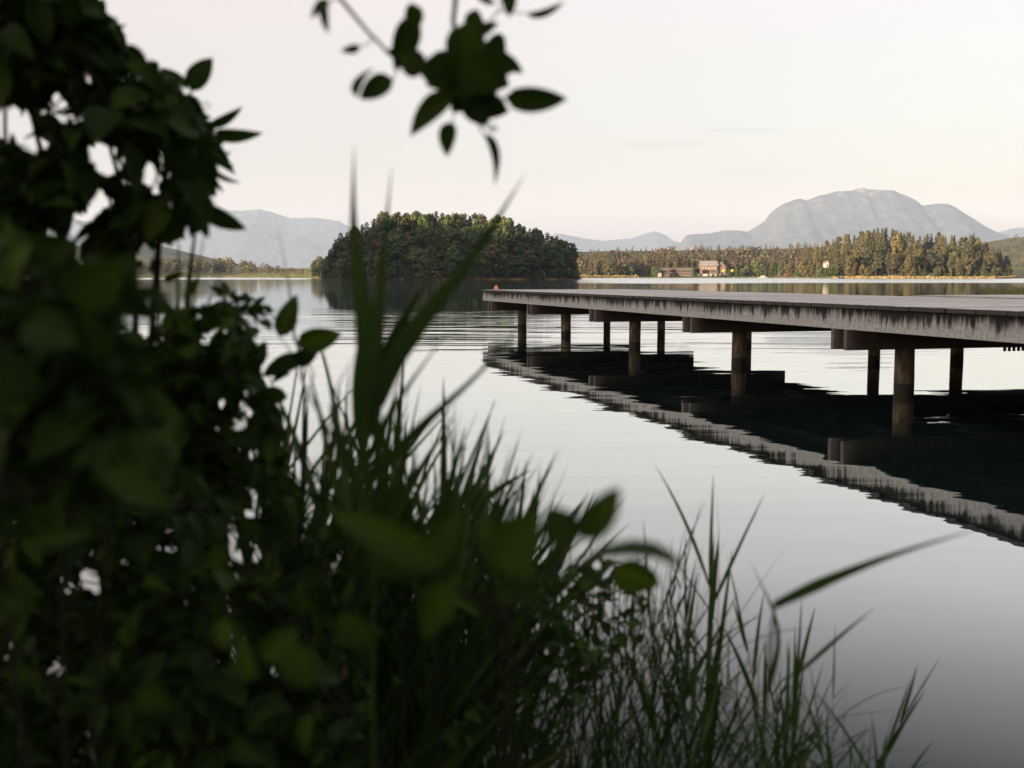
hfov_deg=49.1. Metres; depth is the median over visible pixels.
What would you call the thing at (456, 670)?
reed
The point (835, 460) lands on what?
water
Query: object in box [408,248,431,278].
broadleaf tree
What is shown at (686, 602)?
reed
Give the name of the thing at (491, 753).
reed
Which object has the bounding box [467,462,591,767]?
reed
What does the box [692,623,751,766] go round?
reed
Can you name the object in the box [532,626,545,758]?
reed
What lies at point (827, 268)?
broadleaf tree
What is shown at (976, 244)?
broadleaf tree
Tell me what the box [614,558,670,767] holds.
reed
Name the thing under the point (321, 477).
reed
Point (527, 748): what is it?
reed
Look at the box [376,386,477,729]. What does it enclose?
reed
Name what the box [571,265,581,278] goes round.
spruce tree
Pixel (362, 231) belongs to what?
spruce tree
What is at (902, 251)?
spruce tree
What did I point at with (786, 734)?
reed
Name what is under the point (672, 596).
reed
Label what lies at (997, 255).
spruce tree
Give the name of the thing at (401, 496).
reed
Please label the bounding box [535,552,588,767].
reed
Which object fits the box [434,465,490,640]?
reed
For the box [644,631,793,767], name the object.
reed
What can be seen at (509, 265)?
broadleaf tree
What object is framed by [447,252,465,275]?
broadleaf tree
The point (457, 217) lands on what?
broadleaf tree
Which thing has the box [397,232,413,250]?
pine tree
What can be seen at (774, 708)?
reed
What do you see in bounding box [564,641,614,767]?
reed
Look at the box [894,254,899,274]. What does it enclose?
pine tree
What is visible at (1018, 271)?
shore
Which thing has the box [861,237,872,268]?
spruce tree
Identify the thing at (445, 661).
reed
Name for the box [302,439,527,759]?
reed
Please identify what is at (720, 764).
reed
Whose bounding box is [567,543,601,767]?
reed
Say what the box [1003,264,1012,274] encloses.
broadleaf tree
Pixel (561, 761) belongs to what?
reed
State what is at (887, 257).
pine tree
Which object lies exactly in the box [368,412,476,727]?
reed
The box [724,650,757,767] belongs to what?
reed
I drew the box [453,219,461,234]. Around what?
spruce tree
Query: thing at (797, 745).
reed
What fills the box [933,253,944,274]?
pine tree
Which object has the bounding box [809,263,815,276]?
broadleaf tree
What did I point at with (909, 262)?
broadleaf tree
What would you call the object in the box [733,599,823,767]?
reed
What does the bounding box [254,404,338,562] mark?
reed
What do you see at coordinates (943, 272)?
spruce tree
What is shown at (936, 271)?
broadleaf tree
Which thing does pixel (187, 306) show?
reed
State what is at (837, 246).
pine tree
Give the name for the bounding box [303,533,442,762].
reed
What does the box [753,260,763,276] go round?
broadleaf tree
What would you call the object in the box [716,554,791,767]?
reed
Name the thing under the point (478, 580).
reed
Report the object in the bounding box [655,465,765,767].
reed
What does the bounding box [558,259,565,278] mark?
spruce tree
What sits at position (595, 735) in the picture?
reed
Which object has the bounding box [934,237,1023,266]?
hills
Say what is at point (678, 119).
sky
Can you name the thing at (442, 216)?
spruce tree
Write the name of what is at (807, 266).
broadleaf tree
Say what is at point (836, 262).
pine tree
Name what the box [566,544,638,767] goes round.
reed
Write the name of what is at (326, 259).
broadleaf tree
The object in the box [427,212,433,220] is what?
pine tree
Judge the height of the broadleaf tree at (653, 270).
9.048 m
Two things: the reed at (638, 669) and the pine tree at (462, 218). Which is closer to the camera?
the reed at (638, 669)
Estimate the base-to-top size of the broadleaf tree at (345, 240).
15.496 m
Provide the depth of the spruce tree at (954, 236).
693.68 m
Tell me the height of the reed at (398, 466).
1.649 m
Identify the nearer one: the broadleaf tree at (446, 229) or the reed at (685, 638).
the reed at (685, 638)
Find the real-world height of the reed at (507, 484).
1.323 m
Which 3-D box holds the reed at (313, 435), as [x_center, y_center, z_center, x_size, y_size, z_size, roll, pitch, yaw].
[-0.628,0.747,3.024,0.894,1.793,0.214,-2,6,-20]
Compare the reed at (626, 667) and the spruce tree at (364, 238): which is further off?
the spruce tree at (364, 238)
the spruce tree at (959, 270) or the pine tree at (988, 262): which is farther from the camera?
the pine tree at (988, 262)
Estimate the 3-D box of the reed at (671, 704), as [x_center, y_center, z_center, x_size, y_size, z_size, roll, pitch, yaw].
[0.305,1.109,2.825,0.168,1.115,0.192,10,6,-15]
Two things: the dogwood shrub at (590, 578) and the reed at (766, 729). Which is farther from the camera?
the reed at (766, 729)
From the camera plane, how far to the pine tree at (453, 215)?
475.52 m
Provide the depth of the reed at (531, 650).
2.77 m
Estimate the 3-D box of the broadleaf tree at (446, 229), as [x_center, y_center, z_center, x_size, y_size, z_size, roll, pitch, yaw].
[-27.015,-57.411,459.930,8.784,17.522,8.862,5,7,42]
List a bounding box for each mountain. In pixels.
[47,209,349,268]
[546,231,678,251]
[672,187,1011,251]
[998,227,1023,237]
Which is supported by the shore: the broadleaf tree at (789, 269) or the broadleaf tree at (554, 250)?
the broadleaf tree at (789, 269)
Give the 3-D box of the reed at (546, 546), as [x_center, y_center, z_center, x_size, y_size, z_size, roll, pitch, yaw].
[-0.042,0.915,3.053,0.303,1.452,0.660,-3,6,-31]
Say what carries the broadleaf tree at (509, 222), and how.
on the island
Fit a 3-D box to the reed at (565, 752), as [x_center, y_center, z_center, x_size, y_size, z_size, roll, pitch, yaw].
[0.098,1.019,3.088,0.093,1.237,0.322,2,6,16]
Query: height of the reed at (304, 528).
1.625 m
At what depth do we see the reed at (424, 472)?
3.08 m
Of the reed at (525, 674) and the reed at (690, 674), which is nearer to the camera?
the reed at (525, 674)
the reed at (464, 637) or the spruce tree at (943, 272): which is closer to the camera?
the reed at (464, 637)
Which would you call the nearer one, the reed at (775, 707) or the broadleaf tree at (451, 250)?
the reed at (775, 707)
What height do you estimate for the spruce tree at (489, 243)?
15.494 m
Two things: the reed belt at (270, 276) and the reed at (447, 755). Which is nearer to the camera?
the reed at (447, 755)
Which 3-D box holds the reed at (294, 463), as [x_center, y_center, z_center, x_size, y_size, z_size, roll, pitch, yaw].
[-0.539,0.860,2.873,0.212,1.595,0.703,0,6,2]
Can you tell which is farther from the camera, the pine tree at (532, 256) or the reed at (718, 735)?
the pine tree at (532, 256)
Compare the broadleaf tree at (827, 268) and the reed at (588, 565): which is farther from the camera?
the broadleaf tree at (827, 268)
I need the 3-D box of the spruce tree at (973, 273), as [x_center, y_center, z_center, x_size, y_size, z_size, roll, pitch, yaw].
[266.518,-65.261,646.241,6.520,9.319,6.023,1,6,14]
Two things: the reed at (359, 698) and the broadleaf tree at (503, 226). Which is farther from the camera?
the broadleaf tree at (503, 226)
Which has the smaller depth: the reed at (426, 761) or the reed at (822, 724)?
the reed at (426, 761)
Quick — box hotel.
[698,261,727,276]
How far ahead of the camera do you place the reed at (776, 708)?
3.31 m
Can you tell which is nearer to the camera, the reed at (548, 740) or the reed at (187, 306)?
the reed at (187, 306)
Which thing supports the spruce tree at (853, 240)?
on the shore
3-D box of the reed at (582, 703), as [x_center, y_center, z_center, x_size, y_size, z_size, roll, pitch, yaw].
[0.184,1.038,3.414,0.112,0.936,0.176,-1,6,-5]
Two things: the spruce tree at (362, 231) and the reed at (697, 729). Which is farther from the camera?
the spruce tree at (362, 231)
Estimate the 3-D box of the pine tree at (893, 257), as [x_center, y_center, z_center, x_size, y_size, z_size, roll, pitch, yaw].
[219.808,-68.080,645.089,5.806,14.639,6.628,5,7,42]
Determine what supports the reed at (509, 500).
in the water
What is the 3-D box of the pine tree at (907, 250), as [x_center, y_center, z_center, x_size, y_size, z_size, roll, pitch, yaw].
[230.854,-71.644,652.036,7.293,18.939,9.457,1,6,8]
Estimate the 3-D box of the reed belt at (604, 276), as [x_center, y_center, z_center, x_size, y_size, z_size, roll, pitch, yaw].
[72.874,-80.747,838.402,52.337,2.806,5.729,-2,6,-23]
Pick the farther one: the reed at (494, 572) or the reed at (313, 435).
the reed at (313, 435)
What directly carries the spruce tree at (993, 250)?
on the shore
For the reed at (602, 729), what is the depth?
3.25 m
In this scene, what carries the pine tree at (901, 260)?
on the shore
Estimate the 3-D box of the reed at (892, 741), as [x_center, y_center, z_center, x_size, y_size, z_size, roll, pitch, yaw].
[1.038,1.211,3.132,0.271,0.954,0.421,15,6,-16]
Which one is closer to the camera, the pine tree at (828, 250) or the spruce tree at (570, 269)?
the spruce tree at (570, 269)
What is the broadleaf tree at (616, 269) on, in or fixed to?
on the shore
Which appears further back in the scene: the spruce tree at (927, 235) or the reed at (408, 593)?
the spruce tree at (927, 235)
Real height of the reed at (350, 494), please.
1.633 m
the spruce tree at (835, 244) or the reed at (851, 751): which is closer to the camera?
the reed at (851, 751)
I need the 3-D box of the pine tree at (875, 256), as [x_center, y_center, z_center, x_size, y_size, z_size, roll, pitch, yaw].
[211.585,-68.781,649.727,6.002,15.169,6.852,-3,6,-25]
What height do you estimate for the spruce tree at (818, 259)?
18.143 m
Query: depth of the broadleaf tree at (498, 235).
451.24 m
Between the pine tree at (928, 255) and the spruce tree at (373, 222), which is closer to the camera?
the spruce tree at (373, 222)
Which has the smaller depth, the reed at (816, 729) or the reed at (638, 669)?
the reed at (816, 729)
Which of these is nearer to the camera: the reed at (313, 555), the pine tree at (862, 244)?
the reed at (313, 555)
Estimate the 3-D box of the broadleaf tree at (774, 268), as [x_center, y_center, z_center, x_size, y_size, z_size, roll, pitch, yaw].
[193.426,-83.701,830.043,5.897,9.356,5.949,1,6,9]
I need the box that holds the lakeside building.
[660,268,694,276]
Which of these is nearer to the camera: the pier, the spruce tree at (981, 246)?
the pier
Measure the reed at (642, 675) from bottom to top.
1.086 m
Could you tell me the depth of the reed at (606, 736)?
2.85 m
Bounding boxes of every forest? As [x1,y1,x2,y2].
[80,257,309,274]
[576,240,833,276]
[957,233,1023,266]
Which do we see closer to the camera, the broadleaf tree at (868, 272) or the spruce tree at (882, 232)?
the broadleaf tree at (868, 272)
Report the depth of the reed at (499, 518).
2.25 m
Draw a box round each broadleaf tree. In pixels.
[310,262,317,277]
[311,0,566,185]
[312,259,319,277]
[321,255,331,266]
[325,262,335,277]
[335,238,345,255]
[336,251,350,278]
[342,236,349,250]
[363,253,372,275]
[364,226,380,251]
[372,248,391,276]
[375,218,391,246]
[379,227,405,251]
[379,235,398,257]
[381,217,398,237]
[403,224,415,246]
[404,236,420,253]
[404,250,417,274]
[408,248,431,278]
[410,210,424,226]
[414,214,433,247]
[417,249,431,276]
[420,226,441,261]
[436,249,449,275]
[438,223,453,236]
[439,214,454,228]
[443,246,462,270]
[446,228,464,253]
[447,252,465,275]
[452,214,466,231]
[461,226,478,256]
[472,219,488,251]
[476,251,493,275]
[482,243,509,276]
[484,253,495,277]
[485,218,497,227]
[487,228,508,258]
[495,222,512,250]
[498,253,516,278]
[502,217,513,231]
[509,231,526,253]
[510,256,526,273]
[513,247,530,268]
[514,259,531,277]
[515,223,524,234]
[530,227,544,245]
[534,230,544,246]
[540,241,550,259]
[545,243,565,269]
[557,239,569,249]
[569,249,578,267]
[602,261,613,275]
[614,265,620,274]
[627,266,634,275]
[651,266,656,276]
[655,267,661,275]
[734,266,739,276]
[742,264,749,276]
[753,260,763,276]
[770,265,776,275]
[777,264,783,276]
[784,263,794,276]
[795,266,800,276]
[798,258,809,276]
[803,264,810,276]
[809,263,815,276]
[812,245,822,262]
[816,262,822,276]
[817,267,822,276]
[822,267,828,276]
[826,267,832,276]
[827,267,835,276]
[833,268,838,276]
[840,233,850,254]
[844,254,856,276]
[852,248,864,275]
[858,264,865,275]
[861,230,871,261]
[865,266,874,275]
[890,232,902,270]
[902,255,916,276]
[911,240,922,271]
[914,249,927,272]
[933,267,940,276]
[948,251,959,276]
[961,257,971,276]
[967,257,977,276]
[973,237,982,258]
[983,242,990,251]
[987,249,994,272]
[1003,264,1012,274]
[1004,255,1009,266]
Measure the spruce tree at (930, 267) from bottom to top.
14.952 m
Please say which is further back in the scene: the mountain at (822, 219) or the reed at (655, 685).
the mountain at (822, 219)
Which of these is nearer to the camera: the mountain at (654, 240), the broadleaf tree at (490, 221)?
the broadleaf tree at (490, 221)
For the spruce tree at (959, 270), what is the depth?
641.29 m
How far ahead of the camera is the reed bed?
98.64 m
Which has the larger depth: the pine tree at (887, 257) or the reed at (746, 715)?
the pine tree at (887, 257)
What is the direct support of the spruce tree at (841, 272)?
on the shore
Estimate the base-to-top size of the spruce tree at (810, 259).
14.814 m
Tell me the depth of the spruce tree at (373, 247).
455.29 m
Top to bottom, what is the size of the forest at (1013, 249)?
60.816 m
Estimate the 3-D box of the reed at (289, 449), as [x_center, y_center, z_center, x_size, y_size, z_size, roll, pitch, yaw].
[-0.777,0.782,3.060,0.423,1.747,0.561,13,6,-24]
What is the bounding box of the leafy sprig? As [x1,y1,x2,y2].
[330,486,687,767]
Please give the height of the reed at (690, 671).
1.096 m
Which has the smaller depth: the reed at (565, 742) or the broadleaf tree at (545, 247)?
the reed at (565, 742)
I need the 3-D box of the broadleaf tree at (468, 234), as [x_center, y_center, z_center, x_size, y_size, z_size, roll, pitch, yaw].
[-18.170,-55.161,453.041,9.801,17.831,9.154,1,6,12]
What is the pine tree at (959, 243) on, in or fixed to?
on the shore
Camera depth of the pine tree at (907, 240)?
691.52 m
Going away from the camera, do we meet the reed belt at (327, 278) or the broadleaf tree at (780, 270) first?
the reed belt at (327, 278)
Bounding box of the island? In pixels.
[344,270,582,279]
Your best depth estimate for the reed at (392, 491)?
2.53 m
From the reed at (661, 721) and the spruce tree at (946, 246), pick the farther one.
the spruce tree at (946, 246)
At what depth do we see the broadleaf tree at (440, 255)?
442.96 m
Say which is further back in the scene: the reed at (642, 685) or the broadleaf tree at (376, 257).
the broadleaf tree at (376, 257)
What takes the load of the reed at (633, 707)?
in the water
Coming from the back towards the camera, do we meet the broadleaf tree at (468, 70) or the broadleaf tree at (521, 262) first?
the broadleaf tree at (521, 262)
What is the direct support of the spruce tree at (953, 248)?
on the shore
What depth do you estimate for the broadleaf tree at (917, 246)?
666.02 m
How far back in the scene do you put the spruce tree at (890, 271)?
658.25 m
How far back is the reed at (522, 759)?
2.81 m
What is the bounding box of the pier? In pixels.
[480,289,1023,393]
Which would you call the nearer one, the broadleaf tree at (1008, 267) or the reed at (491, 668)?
the reed at (491, 668)
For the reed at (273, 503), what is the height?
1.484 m
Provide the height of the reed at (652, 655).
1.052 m
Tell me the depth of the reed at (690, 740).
3.03 m
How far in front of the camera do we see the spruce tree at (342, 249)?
465.37 m
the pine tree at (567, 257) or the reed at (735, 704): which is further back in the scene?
the pine tree at (567, 257)
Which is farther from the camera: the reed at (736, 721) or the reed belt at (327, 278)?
the reed belt at (327, 278)
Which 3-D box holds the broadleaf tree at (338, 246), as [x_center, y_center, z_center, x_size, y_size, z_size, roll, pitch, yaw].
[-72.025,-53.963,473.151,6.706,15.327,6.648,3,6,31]
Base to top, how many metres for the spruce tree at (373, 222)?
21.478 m
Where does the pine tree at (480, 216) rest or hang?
on the island
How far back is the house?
668.55 m
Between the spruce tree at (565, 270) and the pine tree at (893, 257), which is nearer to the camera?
the spruce tree at (565, 270)
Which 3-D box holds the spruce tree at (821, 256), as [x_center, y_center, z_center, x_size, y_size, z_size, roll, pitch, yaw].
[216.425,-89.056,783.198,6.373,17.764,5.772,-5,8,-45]
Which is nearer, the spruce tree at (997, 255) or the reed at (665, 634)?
the reed at (665, 634)
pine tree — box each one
[315,256,322,268]
[372,231,387,247]
[376,211,390,221]
[390,213,400,226]
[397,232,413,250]
[398,217,411,251]
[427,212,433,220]
[434,221,441,237]
[448,232,472,253]
[451,212,462,227]
[457,213,469,227]
[469,213,477,226]
[472,213,488,225]
[507,239,521,255]
[521,250,543,268]
[537,239,543,252]
[564,255,575,266]
[569,242,578,261]
[805,249,809,259]
[824,240,830,256]
[824,246,832,260]
[830,250,842,265]
[832,258,840,268]
[834,236,842,254]
[841,256,848,275]
[844,241,851,256]
[855,231,864,247]
[858,236,866,254]
[860,246,873,266]
[871,252,882,276]
[884,252,892,275]
[890,253,898,271]
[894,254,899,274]
[898,256,904,268]
[903,245,915,257]
[904,231,912,247]
[922,236,928,251]
[924,249,935,274]
[933,232,940,267]
[933,244,941,258]
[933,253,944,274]
[937,236,946,266]
[947,257,953,275]
[956,237,963,253]
[962,236,969,250]
[971,235,978,254]
[981,255,990,270]
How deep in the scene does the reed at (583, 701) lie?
3.33 m
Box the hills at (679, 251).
[579,247,939,262]
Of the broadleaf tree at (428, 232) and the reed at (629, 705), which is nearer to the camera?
the reed at (629, 705)
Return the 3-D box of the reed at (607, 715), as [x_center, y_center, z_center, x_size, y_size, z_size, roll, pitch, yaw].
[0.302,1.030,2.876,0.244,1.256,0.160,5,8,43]
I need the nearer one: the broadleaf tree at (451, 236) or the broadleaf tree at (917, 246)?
the broadleaf tree at (451, 236)
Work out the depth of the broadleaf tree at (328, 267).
463.39 m
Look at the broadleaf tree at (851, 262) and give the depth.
654.13 m
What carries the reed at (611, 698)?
in the water
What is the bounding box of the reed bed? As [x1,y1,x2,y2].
[981,285,1023,294]
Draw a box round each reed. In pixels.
[171,453,353,655]
[172,465,320,675]
[176,231,294,508]
[211,370,475,748]
[215,449,415,674]
[218,403,336,605]
[219,410,464,766]
[219,450,430,699]
[227,402,426,765]
[231,435,420,645]
[231,443,468,767]
[233,513,292,745]
[236,420,476,599]
[243,329,393,561]
[247,366,321,639]
[251,363,414,767]
[253,387,405,604]
[253,400,438,755]
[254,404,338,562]
[261,402,425,767]
[268,377,398,756]
[281,351,456,759]
[285,153,535,767]
[285,442,387,749]
[286,421,295,530]
[290,442,412,766]
[291,393,404,696]
[292,477,418,729]
[296,369,387,747]
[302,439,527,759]
[303,457,358,592]
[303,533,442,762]
[305,482,444,678]
[307,408,501,670]
[321,352,453,574]
[321,444,331,564]
[324,437,443,746]
[325,369,462,764]
[329,364,420,584]
[329,377,455,610]
[339,413,409,604]
[340,408,605,767]
[350,386,428,766]
[350,428,523,767]
[351,409,551,767]
[351,466,465,747]
[362,453,533,767]
[363,407,541,767]
[364,427,580,767]
[365,482,583,767]
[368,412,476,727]
[368,428,465,615]
[368,483,452,767]
[370,403,544,759]
[371,400,504,759]
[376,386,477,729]
[376,414,497,767]
[376,443,564,767]
[378,432,501,765]
[382,464,585,767]
[383,500,642,767]
[387,436,471,763]
[392,505,670,767]
[393,405,449,512]
[395,375,552,767]
[398,531,584,767]
[406,434,628,767]
[413,470,589,767]
[417,450,547,767]
[417,505,566,767]
[422,458,559,732]
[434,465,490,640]
[442,451,585,750]
[443,485,517,765]
[452,568,580,755]
[457,481,586,767]
[463,439,530,504]
[464,465,517,767]
[464,486,594,767]
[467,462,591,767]
[470,460,608,758]
[475,419,538,565]
[476,488,644,767]
[478,465,599,767]
[478,493,597,711]
[480,563,584,767]
[486,725,504,766]
[491,537,618,731]
[492,461,570,676]
[502,489,629,752]
[516,708,541,767]
[519,668,525,767]
[522,556,539,767]
[522,607,596,760]
[525,614,570,759]
[530,606,615,767]
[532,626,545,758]
[532,691,583,767]
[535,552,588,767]
[535,594,569,767]
[536,623,567,767]
[543,649,556,759]
[548,554,579,767]
[549,502,783,767]
[553,578,616,767]
[558,577,576,766]
[563,615,573,767]
[564,605,586,766]
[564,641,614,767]
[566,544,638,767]
[566,564,601,762]
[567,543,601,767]
[570,546,612,767]
[571,674,605,767]
[572,585,643,767]
[573,577,602,766]
[575,536,656,767]
[576,639,644,766]
[577,545,648,767]
[579,714,598,767]
[583,624,662,767]
[584,538,674,767]
[586,578,751,766]
[586,588,617,767]
[586,595,624,766]
[590,540,634,767]
[591,557,620,767]
[595,539,660,767]
[601,593,662,760]
[603,545,683,764]
[603,634,633,765]
[604,557,657,767]
[606,538,673,759]
[606,591,619,766]
[607,558,651,767]
[609,561,657,767]
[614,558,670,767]
[614,566,681,767]
[616,589,773,766]
[617,612,637,767]
[618,619,674,767]
[621,530,683,763]
[622,597,777,767]
[623,643,647,761]
[624,560,706,767]
[629,589,696,767]
[629,635,675,761]
[629,638,646,767]
[630,504,700,767]
[630,531,726,767]
[630,615,705,767]
[630,633,728,767]
[631,598,668,767]
[632,566,678,767]
[633,544,723,767]
[633,546,725,767]
[635,573,690,767]
[636,606,667,767]
[636,608,688,766]
[636,608,798,767]
[636,616,674,767]
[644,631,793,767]
[645,615,674,767]
[646,571,720,767]
[648,546,720,766]
[650,613,694,767]
[652,601,723,764]
[654,489,783,767]
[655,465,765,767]
[655,610,687,767]
[656,643,682,767]
[659,605,744,767]
[664,650,706,766]
[665,647,737,767]
[667,647,708,767]
[669,616,685,767]
[671,606,716,767]
[675,575,812,767]
[682,590,705,767]
[686,638,812,767]
[689,613,740,753]
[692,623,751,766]
[701,639,766,765]
[704,621,758,767]
[704,649,745,767]
[706,627,749,755]
[712,652,787,766]
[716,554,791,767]
[717,633,769,767]
[718,637,836,767]
[719,657,775,767]
[720,659,835,763]
[721,654,756,760]
[721,662,757,767]
[722,641,848,767]
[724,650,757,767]
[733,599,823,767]
[734,665,905,767]
[744,686,760,763]
[745,657,781,766]
[749,525,988,767]
[750,662,805,764]
[754,708,757,767]
[754,724,776,765]
[755,657,798,767]
[759,662,783,749]
[760,667,797,752]
[768,692,798,767]
[774,684,782,757]
[785,662,833,767]
[788,679,805,754]
[788,701,887,767]
[792,687,848,766]
[801,681,811,757]
[803,659,919,765]
[804,636,850,767]
[812,688,931,767]
[824,705,847,766]
[826,701,914,767]
[844,658,939,767]
[845,724,853,767]
[846,705,871,767]
[858,725,865,767]
[868,735,881,767]
[871,705,895,767]
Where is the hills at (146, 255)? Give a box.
[78,244,263,268]
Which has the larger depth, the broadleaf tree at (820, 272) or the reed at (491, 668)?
the broadleaf tree at (820, 272)
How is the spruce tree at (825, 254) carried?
on the shore
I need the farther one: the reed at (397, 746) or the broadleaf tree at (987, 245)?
the broadleaf tree at (987, 245)
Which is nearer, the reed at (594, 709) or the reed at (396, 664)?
the reed at (396, 664)
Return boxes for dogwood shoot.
[256,295,341,706]
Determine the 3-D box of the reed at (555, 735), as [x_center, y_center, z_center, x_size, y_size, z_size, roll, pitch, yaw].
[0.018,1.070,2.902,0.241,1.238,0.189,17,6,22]
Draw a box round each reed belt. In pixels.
[139,274,320,277]
[321,277,425,279]
[580,275,638,277]
[639,276,832,277]
[833,275,1018,278]
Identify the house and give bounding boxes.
[823,261,828,267]
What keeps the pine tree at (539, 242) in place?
on the island
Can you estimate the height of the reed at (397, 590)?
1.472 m
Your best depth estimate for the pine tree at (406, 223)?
458.08 m
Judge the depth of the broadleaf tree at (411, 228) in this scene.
460.93 m
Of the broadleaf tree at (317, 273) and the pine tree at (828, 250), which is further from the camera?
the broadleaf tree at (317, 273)
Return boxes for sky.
[0,0,1023,242]
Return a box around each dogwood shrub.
[0,0,262,765]
[0,218,188,767]
[0,490,440,767]
[124,259,347,673]
[376,558,651,767]
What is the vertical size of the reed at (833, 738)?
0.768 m
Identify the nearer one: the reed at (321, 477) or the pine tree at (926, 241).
the reed at (321, 477)
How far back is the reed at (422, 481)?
2.75 m
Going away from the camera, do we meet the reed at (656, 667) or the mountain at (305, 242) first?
the reed at (656, 667)
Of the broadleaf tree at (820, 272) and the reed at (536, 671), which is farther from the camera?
the broadleaf tree at (820, 272)
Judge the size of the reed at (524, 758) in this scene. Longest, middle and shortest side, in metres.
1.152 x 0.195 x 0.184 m
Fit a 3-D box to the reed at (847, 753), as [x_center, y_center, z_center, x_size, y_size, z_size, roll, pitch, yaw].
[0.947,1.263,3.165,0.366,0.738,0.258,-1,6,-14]
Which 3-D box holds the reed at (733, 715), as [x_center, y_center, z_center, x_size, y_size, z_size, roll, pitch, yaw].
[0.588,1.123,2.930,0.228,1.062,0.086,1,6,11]
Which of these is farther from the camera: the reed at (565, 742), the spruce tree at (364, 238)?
the spruce tree at (364, 238)
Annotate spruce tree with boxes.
[318,243,339,277]
[335,233,343,254]
[335,243,344,262]
[359,224,365,242]
[362,231,367,253]
[363,222,368,241]
[367,232,378,255]
[368,219,376,234]
[410,236,425,272]
[434,211,439,221]
[439,213,444,224]
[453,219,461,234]
[485,235,492,247]
[525,231,532,250]
[529,234,538,270]
[540,251,549,274]
[542,232,550,244]
[556,255,572,277]
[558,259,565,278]
[564,259,576,277]
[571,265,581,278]
[573,254,580,277]
[768,260,774,276]
[808,254,812,269]
[814,248,820,272]
[819,244,823,263]
[821,246,827,267]
[830,240,840,267]
[837,251,845,276]
[844,234,852,257]
[851,235,856,251]
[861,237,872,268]
[865,233,876,268]
[871,243,886,276]
[875,233,882,260]
[881,227,885,249]
[881,237,887,271]
[883,248,893,275]
[884,227,890,252]
[886,229,894,254]
[895,235,905,273]
[916,265,921,276]
[922,268,927,275]
[923,234,934,268]
[926,234,935,267]
[928,249,933,272]
[939,265,946,276]
[940,236,947,265]
[941,242,952,273]
[948,234,955,252]
[949,241,957,273]
[952,235,957,252]
[955,258,963,276]
[957,247,961,264]
[959,240,969,265]
[967,235,973,255]
[968,243,974,258]
[970,263,977,276]
[972,252,979,276]
[978,241,983,267]
[979,246,990,273]
[980,261,987,276]
[990,266,996,275]
[992,246,998,267]
[995,250,1000,267]
[998,250,1003,267]
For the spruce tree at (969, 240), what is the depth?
689.68 m
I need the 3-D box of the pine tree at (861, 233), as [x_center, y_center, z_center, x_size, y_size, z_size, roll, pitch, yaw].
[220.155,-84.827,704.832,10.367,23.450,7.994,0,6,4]
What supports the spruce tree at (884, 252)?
on the shore
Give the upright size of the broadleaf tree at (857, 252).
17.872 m
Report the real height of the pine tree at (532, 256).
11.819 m
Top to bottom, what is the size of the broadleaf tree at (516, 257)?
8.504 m
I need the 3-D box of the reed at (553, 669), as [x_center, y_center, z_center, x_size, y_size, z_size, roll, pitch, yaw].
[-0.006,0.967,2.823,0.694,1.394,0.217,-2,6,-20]
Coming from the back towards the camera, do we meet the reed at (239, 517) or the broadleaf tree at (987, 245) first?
the broadleaf tree at (987, 245)
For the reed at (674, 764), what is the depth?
2.85 m
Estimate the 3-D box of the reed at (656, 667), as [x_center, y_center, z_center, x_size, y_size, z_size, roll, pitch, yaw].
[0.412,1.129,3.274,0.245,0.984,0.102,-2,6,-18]
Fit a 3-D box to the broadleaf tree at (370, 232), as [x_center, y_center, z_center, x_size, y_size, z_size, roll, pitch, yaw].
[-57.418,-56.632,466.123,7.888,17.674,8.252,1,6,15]
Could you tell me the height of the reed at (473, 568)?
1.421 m
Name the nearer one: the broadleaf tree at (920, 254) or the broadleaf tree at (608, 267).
the broadleaf tree at (920, 254)
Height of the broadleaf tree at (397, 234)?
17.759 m
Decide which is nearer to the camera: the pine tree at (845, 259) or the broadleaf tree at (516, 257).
the broadleaf tree at (516, 257)
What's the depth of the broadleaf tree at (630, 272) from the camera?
859.87 m
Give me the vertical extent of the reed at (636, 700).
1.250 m
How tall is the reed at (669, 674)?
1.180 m
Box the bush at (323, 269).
[320,265,326,276]
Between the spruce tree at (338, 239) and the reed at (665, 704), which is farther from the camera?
the spruce tree at (338, 239)
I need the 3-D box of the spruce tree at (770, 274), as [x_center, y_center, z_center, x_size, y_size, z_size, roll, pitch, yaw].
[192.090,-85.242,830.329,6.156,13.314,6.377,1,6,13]
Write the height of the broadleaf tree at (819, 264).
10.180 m
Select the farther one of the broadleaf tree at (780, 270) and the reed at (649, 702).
the broadleaf tree at (780, 270)
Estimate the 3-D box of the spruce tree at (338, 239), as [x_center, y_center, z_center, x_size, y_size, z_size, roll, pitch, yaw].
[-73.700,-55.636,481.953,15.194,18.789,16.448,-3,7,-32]
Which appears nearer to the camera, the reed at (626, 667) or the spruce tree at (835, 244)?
the reed at (626, 667)
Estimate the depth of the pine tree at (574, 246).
478.34 m
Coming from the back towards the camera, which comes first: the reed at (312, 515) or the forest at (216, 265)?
the forest at (216, 265)
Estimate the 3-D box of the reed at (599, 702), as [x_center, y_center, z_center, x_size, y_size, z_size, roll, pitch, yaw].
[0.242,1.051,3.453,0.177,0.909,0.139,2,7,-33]
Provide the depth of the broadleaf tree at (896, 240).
668.95 m
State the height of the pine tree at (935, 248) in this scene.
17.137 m
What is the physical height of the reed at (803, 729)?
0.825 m
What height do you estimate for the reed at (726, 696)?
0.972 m
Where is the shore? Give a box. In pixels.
[27,267,1023,277]
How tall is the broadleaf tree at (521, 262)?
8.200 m
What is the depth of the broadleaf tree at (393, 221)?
464.11 m
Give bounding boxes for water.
[5,278,1023,767]

